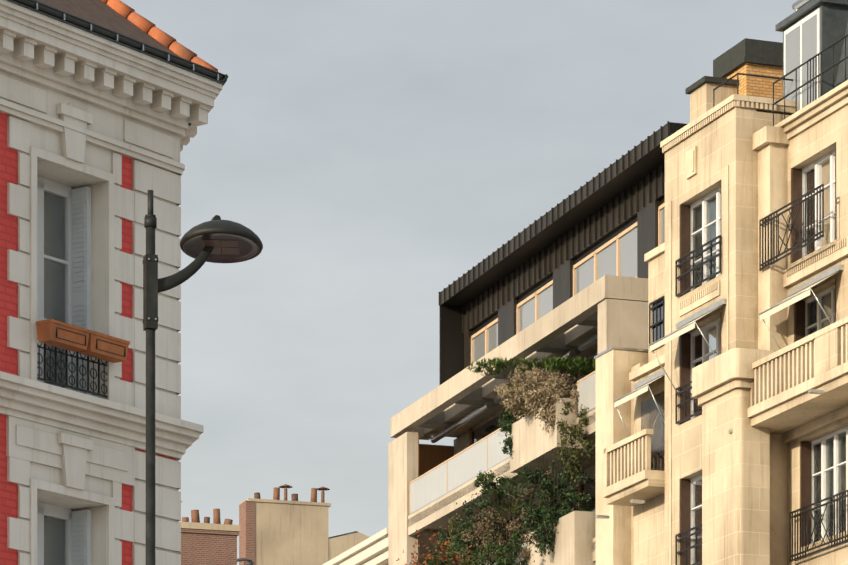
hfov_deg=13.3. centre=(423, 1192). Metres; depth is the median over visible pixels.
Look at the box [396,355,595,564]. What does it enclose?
balcony plants
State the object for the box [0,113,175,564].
building walls
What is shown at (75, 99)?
stone facade
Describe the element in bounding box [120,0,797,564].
sky
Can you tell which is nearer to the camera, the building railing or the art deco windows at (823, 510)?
the building railing
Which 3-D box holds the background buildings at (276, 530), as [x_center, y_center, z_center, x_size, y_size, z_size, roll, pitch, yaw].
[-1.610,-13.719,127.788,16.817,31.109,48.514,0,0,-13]
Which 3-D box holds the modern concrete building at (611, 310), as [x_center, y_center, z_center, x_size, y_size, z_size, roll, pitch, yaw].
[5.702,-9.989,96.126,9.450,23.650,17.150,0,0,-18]
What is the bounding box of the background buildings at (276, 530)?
[178,484,387,564]
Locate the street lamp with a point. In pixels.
(216, 239)
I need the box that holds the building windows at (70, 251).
[37,159,104,564]
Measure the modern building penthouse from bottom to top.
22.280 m
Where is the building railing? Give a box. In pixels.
[36,319,129,397]
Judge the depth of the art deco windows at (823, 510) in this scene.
77.92 m
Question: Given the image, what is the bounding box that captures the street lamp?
[143,190,262,564]
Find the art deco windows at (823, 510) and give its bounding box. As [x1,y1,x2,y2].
[595,34,847,564]
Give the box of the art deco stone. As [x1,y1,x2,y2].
[594,0,847,564]
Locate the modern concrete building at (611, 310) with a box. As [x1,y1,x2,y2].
[388,275,647,564]
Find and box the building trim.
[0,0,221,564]
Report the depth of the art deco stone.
78.38 m
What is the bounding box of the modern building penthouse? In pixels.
[409,121,686,564]
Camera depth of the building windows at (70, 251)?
37.33 m

